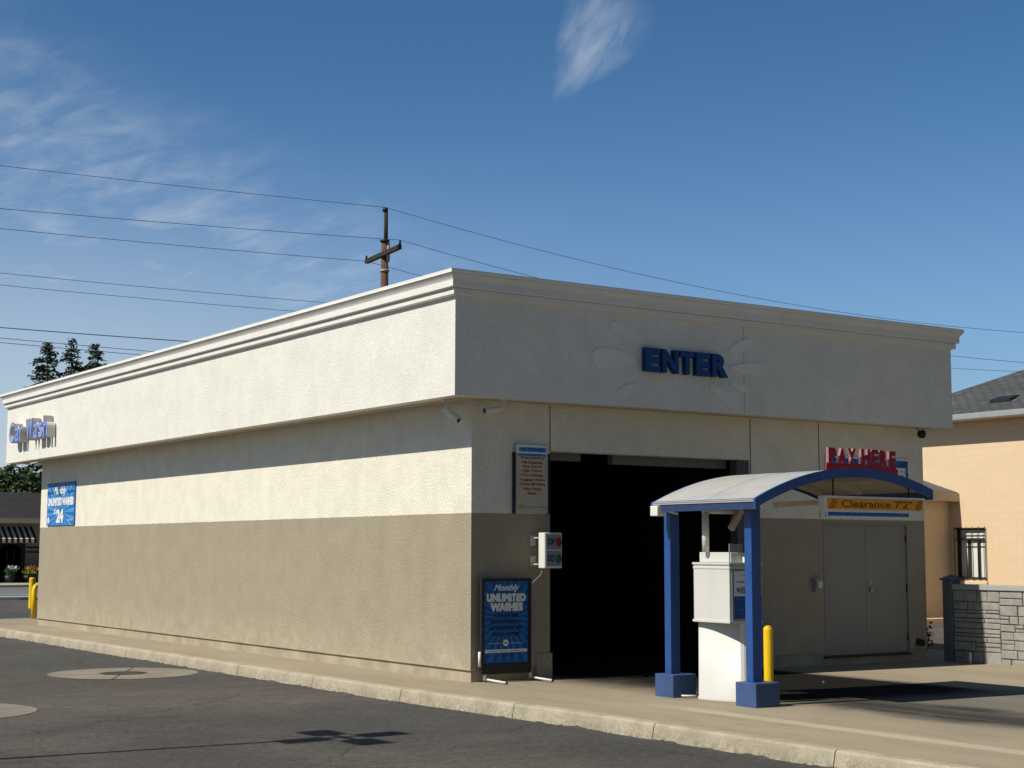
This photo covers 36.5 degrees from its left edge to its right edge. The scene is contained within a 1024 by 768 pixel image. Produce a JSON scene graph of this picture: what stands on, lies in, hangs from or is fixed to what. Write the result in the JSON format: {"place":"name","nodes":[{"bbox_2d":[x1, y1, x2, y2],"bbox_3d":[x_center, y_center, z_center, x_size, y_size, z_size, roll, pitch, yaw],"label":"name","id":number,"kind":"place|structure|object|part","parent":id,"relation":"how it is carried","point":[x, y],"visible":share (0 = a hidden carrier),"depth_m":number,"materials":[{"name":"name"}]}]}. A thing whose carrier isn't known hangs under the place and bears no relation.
{"place":"outdoors","nodes":[
{"label":"outdoors","id":0,"kind":"place"},
{"bbox_2d":[0,583,36,584],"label":"pavement","id":1,"kind":"structure","parent":0,"point":[15,583],"depth_m":81.56,"materials":[{"name":"concrete"}]},
{"bbox_2d":[2,565,18,582],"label":"flower planter","id":2,"kind":"object","parent":1,"relation":"on","point":[10,571],"visible":1,"depth_m":83.16,"materials":[{"name":"metal"}]},
{"bbox_2d":[21,565,38,582],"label":"flower planter","id":3,"kind":"object","parent":1,"relation":"on","point":[28,572],"visible":1,"depth_m":83.76,"materials":[{"name":"metal"}]},
{"bbox_2d":[0,587,37,594],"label":"road","id":4,"kind":"structure","parent":0,"point":[14,590],"depth_m":71.38,"materials":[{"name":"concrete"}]},
{"bbox_2d":[0,600,943,767],"bbox_3d":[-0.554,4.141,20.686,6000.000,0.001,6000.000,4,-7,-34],"label":"parking lot","id":5,"kind":"structure","parent":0,"point":[201,719],"depth_m":16.55,"materials":[{"name":"grey asphalt"}]},
{"bbox_2d":[0,703,36,717],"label":"utility cover","id":6,"kind":"object","parent":5,"relation":"on","point":[9,710],"visible":1,"depth_m":18.53,"materials":[{"name":"grey concrete"}]},
{"bbox_2d":[0,464,37,489],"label":"broadleaf tree","id":7,"kind":"object","parent":5,"relation":"on","point":[9,468],"visible":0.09,"depth_m":109.14,"materials":[{"name":"green plant"}]},
{"bbox_2d":[0,596,37,599],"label":"traffic island","id":8,"kind":"structure","parent":5,"relation":"on","point":[14,597],"depth_m":58.67,"materials":[{"name":"grey concrete"}]},
{"bbox_2d":[0,585,37,595],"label":"street kerb","id":9,"kind":"structure","parent":5,"relation":"on","point":[15,586],"depth_m":77.95,"materials":[{"name":"grey concrete"}]},
{"bbox_2d":[0,492,40,582],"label":"corner shop","id":10,"kind":"structure","parent":5,"relation":"on","point":[20,508],"depth_m":84.99},
{"bbox_2d":[0,545,20,574],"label":"shop window","id":11,"kind":"structure","parent":10,"relation":"in","point":[7,553],"depth_m":84.44,"materials":[{"name":"glass"}]},
{"bbox_2d":[0,526,36,542],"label":"striped awning","id":12,"kind":"object","parent":10,"relation":"attached to","point":[18,534],"visible":1,"depth_m":84.20,"materials":[{"name":"black fabric"}]},
{"bbox_2d":[0,469,41,492],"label":"broadleaf tree","id":13,"kind":"object","parent":5,"relation":"on","point":[20,485],"visible":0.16,"depth_m":99.30,"materials":[{"name":"green plant"}]},
{"bbox_2d":[4,471,41,492],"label":"broadleaf tree","id":14,"kind":"object","parent":5,"relation":"on","point":[26,474],"visible":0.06,"depth_m":99.78,"materials":[{"name":"green plant"}]},
{"bbox_2d":[28,577,35,607],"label":"bollard","id":15,"kind":"object","parent":5,"relation":"on","point":[32,581],"visible":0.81,"depth_m":50.71,"materials":[{"name":"yellow metal"}]},
{"bbox_2d":[18,342,59,491],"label":"redwood tree","id":16,"kind":"object","parent":5,"relation":"on","point":[47,359],"visible":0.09,"depth_m":149.40,"materials":[{"name":"green plant"}]},
{"bbox_2d":[38,337,83,468],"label":"redwood tree","id":17,"kind":"object","parent":5,"relation":"on","point":[76,367],"visible":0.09,"depth_m":149.60,"materials":[{"name":"green plant"}]},
{"bbox_2d":[79,344,106,371],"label":"redwood tree","id":18,"kind":"object","parent":5,"relation":"on","point":[95,353],"visible":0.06,"depth_m":149.67,"materials":[{"name":"green plant"}]},
{"bbox_2d":[47,667,197,678],"bbox_3d":[-6.038,4.490,24.145,2.280,0.007,2.280,4,-7,-34],"label":"utility cover","id":19,"kind":"object","parent":5,"relation":"on","point":[122,673],"visible":1,"depth_m":24.09,"materials":[{"name":"grey concrete"}]},
{"bbox_2d":[365,207,401,286],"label":"utility pole","id":20,"kind":"object","parent":5,"relation":"on","point":[385,252],"visible":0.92,"depth_m":49.87,"materials":[{"name":"brown wood"}]},
{"bbox_2d":[0,342,139,354],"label":"power line","id":21,"kind":"object","parent":20,"relation":"attached to","point":[69,348],"visible":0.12,"depth_m":45.02,"materials":[{"name":"metal"}]},
{"bbox_2d":[2,338,153,351],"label":"power line","id":22,"kind":"object","parent":20,"relation":"attached to","point":[74,344],"visible":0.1,"depth_m":45.09,"materials":[{"name":"metal"}]},
{"bbox_2d":[0,327,189,341],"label":"power line","id":23,"kind":"object","parent":20,"relation":"attached to","point":[93,334],"visible":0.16,"depth_m":45.36,"materials":[{"name":"metal"}]},
{"bbox_2d":[3,285,295,311],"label":"power line","id":24,"kind":"object","parent":20,"relation":"attached to","point":[144,298],"visible":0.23,"depth_m":46.15,"materials":[{"name":"metal"}]},
{"bbox_2d":[3,273,325,302],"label":"power line","id":25,"kind":"object","parent":20,"relation":"attached to","point":[163,288],"visible":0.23,"depth_m":46.44,"materials":[{"name":"metal"}]},
{"bbox_2d":[0,228,1017,371],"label":"power line","id":26,"kind":"object","parent":20,"relation":"attached to","point":[294,255],"visible":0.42,"depth_m":48.95,"materials":[{"name":"metal"}]},
{"bbox_2d":[0,165,1023,332],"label":"power line","id":27,"kind":"object","parent":20,"relation":"attached to","point":[487,236],"visible":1,"depth_m":51.54,"materials":[{"name":"metal"}]},
{"bbox_2d":[0,208,1023,362],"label":"power line","id":28,"kind":"object","parent":20,"relation":"attached to","point":[331,235],"visible":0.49,"depth_m":46.86,"materials":[{"name":"metal"}]},
{"bbox_2d":[0,637,833,767],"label":"asphalt edge","id":29,"kind":"object","parent":5,"relation":"on","point":[671,743],"visible":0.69,"depth_m":17.77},
{"bbox_2d":[0,618,977,767],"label":"kerb","id":30,"kind":"structure","parent":5,"relation":"on","point":[791,751],"depth_m":17.36,"materials":[{"name":"concrete"}]},
{"bbox_2d":[927,618,942,622],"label":"planter kerb","id":31,"kind":"structure","parent":5,"relation":"on","point":[936,620],"depth_m":41.78,"materials":[{"name":"beige concrete"}]},
{"bbox_2d":[0,618,1023,767],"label":"concrete apron","id":32,"kind":"object","parent":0,"point":[978,725],"visible":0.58,"depth_m":18.57,"materials":[{"name":"beige concrete"}]},
{"bbox_2d":[31,583,37,618],"bbox_3d":[-11.913,5.558,39.727,0.804,0.941,0.153,6,-8,-44],"label":"guard hoop","id":33,"kind":"object","parent":32,"relation":"on","point":[33,601],"visible":0.31,"depth_m":39.44,"materials":[{"name":"yellow paint"}]},
{"bbox_2d":[0,268,963,681],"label":"car wash building","id":34,"kind":"structure","parent":32,"relation":"on","point":[328,482],"depth_m":24.43,"materials":[{"name":"paint"}]},
{"bbox_2d":[9,415,55,443],"bbox_3d":[-10.859,1.036,35.125,0.182,0.480,2.856,4,-7,-34],"label":"car wash sign","id":35,"kind":"object","parent":34,"relation":"attached to","point":[33,429],"visible":1,"depth_m":34.86,"materials":[{"name":"blue plastic"}]},
{"bbox_2d":[30,460,42,466],"bbox_3d":[-10.752,1.787,35.204,0.159,0.181,0.428,-1,-6,14],"label":"security camera","id":36,"kind":"object","parent":34,"relation":"attached to","point":[40,462],"visible":1,"depth_m":35.15,"materials":[{"name":"white plastic"}]},
{"bbox_2d":[46,481,75,525],"bbox_3d":[-10.218,2.716,35.210,0.034,0.970,1.930,4,-7,-34],"label":"wash price banner","id":37,"kind":"object","parent":34,"relation":"attached to","point":[61,502],"visible":1,"depth_m":35.14,"materials":[{"name":"blue plastic"}]},
{"bbox_2d":[442,399,464,421],"bbox_3d":[-0.804,0.360,20.981,0.353,0.324,0.126,-5,-8,38],"label":"security camera","id":38,"kind":"object","parent":34,"relation":"attached to","point":[452,414],"visible":1,"depth_m":20.96,"materials":[{"name":"white plastic"}]},
{"bbox_2d":[481,399,504,412],"bbox_3d":[-0.258,0.300,20.961,0.373,0.206,0.100,4,-7,-31],"label":"security camera","id":39,"kind":"object","parent":34,"relation":"attached to","point":[494,409],"visible":1,"depth_m":20.93,"materials":[{"name":"white plastic"}]},
{"bbox_2d":[512,444,549,513],"bbox_3d":[0.266,1.314,21.503,0.600,0.960,0.054,4,-7,-34],"label":"vehicle warning sign","id":40,"kind":"object","parent":34,"relation":"attached to","point":[530,478],"visible":1,"depth_m":21.48,"materials":[{"name":"white plastic"}]},
{"bbox_2d":[530,533,561,589],"bbox_3d":[0.466,2.837,21.307,0.328,1.590,0.340,4,-7,-34],"label":"signal light box","id":41,"kind":"object","parent":34,"relation":"attached to","point":[550,550],"visible":1,"depth_m":21.25,"materials":[{"name":"white plastic"}]},
{"bbox_2d":[642,347,727,377],"bbox_3d":[2.526,-0.304,22.554,1.564,0.340,0.080,4,-7,-34],"label":"enter sign","id":42,"kind":"object","parent":34,"relation":"attached to","point":[714,364],"visible":1,"depth_m":22.50,"materials":[{"name":"blue plastic"}]},
{"bbox_2d":[812,578,822,591],"bbox_3d":[4.799,3.153,24.362,0.160,0.210,0.098,4,-7,-34],"label":"wall switch box","id":43,"kind":"object","parent":34,"relation":"attached to","point":[817,584],"visible":1,"depth_m":24.32,"materials":[{"name":"beige paint"}]},
{"bbox_3d":[5.306,3.279,24.805,0.954,2.055,0.067,4,-7,-34],"label":"door","id":44,"kind":"part","parent":34,"relation":"part of","materials":[{"name":"beige paint"}]},
{"bbox_2d":[824,455,909,518],"bbox_3d":[5.783,1.686,25.224,1.930,0.985,0.034,4,-7,-34],"label":"wash club banner","id":45,"kind":"object","parent":34,"relation":"attached to","point":[902,466],"visible":0.23,"depth_m":25.30,"materials":[{"name":"blue plastic"}]},
{"bbox_3d":[6.115,3.336,25.319,0.954,2.055,0.116,4,-7,-34],"label":"door","id":46,"kind":"part","parent":34,"relation":"part of","materials":[{"name":"beige paint"}]},
{"bbox_2d":[915,637,924,646],"bbox_3d":[6.725,4.246,25.560,0.180,0.180,0.099,4,-7,-34],"label":"wall spigot","id":47,"kind":"object","parent":34,"relation":"attached to","point":[920,642],"depth_m":25.55,"materials":[{"name":"metal"}]},
{"bbox_2d":[916,427,925,437],"bbox_3d":[6.757,0.805,25.640,0.150,0.185,0.155,4,-7,-34],"label":"dome camera","id":48,"kind":"object","parent":34,"relation":"attached to","point":[921,432],"visible":1,"depth_m":25.59,"materials":[{"name":"paint"}]},
{"bbox_2d":[478,578,553,683],"bbox_3d":[0.044,3.291,20.803,0.898,1.372,0.526,4,-7,-34],"label":"standing poster frame","id":49,"kind":"object","parent":32,"relation":"on","point":[504,625],"visible":1,"depth_m":20.95,"materials":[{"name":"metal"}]},
{"bbox_2d":[681,510,764,701],"bbox_3d":[2.507,2.636,18.663,0.660,2.296,0.990,4,-7,-34],"label":"pay station","id":50,"kind":"object","parent":32,"relation":"on","point":[719,598],"visible":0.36,"depth_m":18.36,"materials":[{"name":"grey plastic"}]},
{"bbox_2d":[763,626,773,681],"bbox_3d":[3.002,3.300,18.178,0.110,0.935,0.112,4,-7,-34],"label":"bollard","id":51,"kind":"object","parent":32,"relation":"on","point":[768,651],"visible":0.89,"depth_m":18.15,"materials":[{"name":"yellow metal"}]},
{"bbox_2d":[650,468,932,707],"bbox_3d":[3.386,2.440,18.976,2.981,2.757,1.984,4,-7,-34],"label":"pay canopy","id":52,"kind":"object","parent":32,"relation":"on","point":[750,494],"visible":0.98,"depth_m":18.55,"materials":[{"name":"blue metal"}]},
{"bbox_2d":[825,447,897,474],"bbox_3d":[4.159,0.917,18.478,1.200,0.288,0.038,4,-7,-34],"label":"pay here sign","id":53,"kind":"object","parent":52,"relation":"on","point":[869,458],"visible":1,"depth_m":18.48,"materials":[{"name":"red plastic"}]},
{"bbox_2d":[818,479,924,513],"bbox_3d":[4.310,1.321,18.567,1.720,0.429,0.106,4,-7,-34],"label":"clearance sign","id":54,"kind":"object","parent":52,"relation":"hanging from","point":[833,503],"visible":1,"depth_m":18.46,"materials":[{"name":"yellow plastic"}]},
{"bbox_2d":[926,621,933,650],"bbox_3d":[6.921,4.349,26.337,0.412,0.686,0.563,4,-7,-34],"label":"shrub","id":55,"kind":"object","parent":32,"relation":"on","point":[929,635],"visible":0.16,"depth_m":26.23,"materials":[{"name":"green plant"}]},
{"bbox_2d":[969,652,971,663],"bbox_3d":[7.409,4.441,25.114,0.041,0.200,0.041,-4,-7,33],"label":"pipe stub","id":56,"kind":"object","parent":32,"relation":"on","point":[970,657],"visible":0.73,"depth_m":25.10,"materials":[{"name":"white plastic"}]},
{"bbox_2d":[939,575,1023,666],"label":"stone pattern wall","id":57,"kind":"structure","parent":32,"relation":"on","point":[983,624],"depth_m":25.06,"materials":[{"name":"stone"}]},
{"bbox_2d":[0,0,1023,485],"label":"sky","id":58,"kind":"structure","parent":0,"point":[860,157],"materials":[{"name":"blue"}]},
{"bbox_2d":[922,370,1023,617],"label":"peach block building","id":59,"kind":"structure","parent":0,"point":[973,469],"depth_m":43.35,"materials":[{"name":"beige paint"}]},
{"bbox_2d":[953,526,987,584],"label":"window","id":60,"kind":"structure","parent":59,"relation":"in","point":[971,542],"depth_m":43.42,"materials":[{"name":"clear glass"}]}
]}

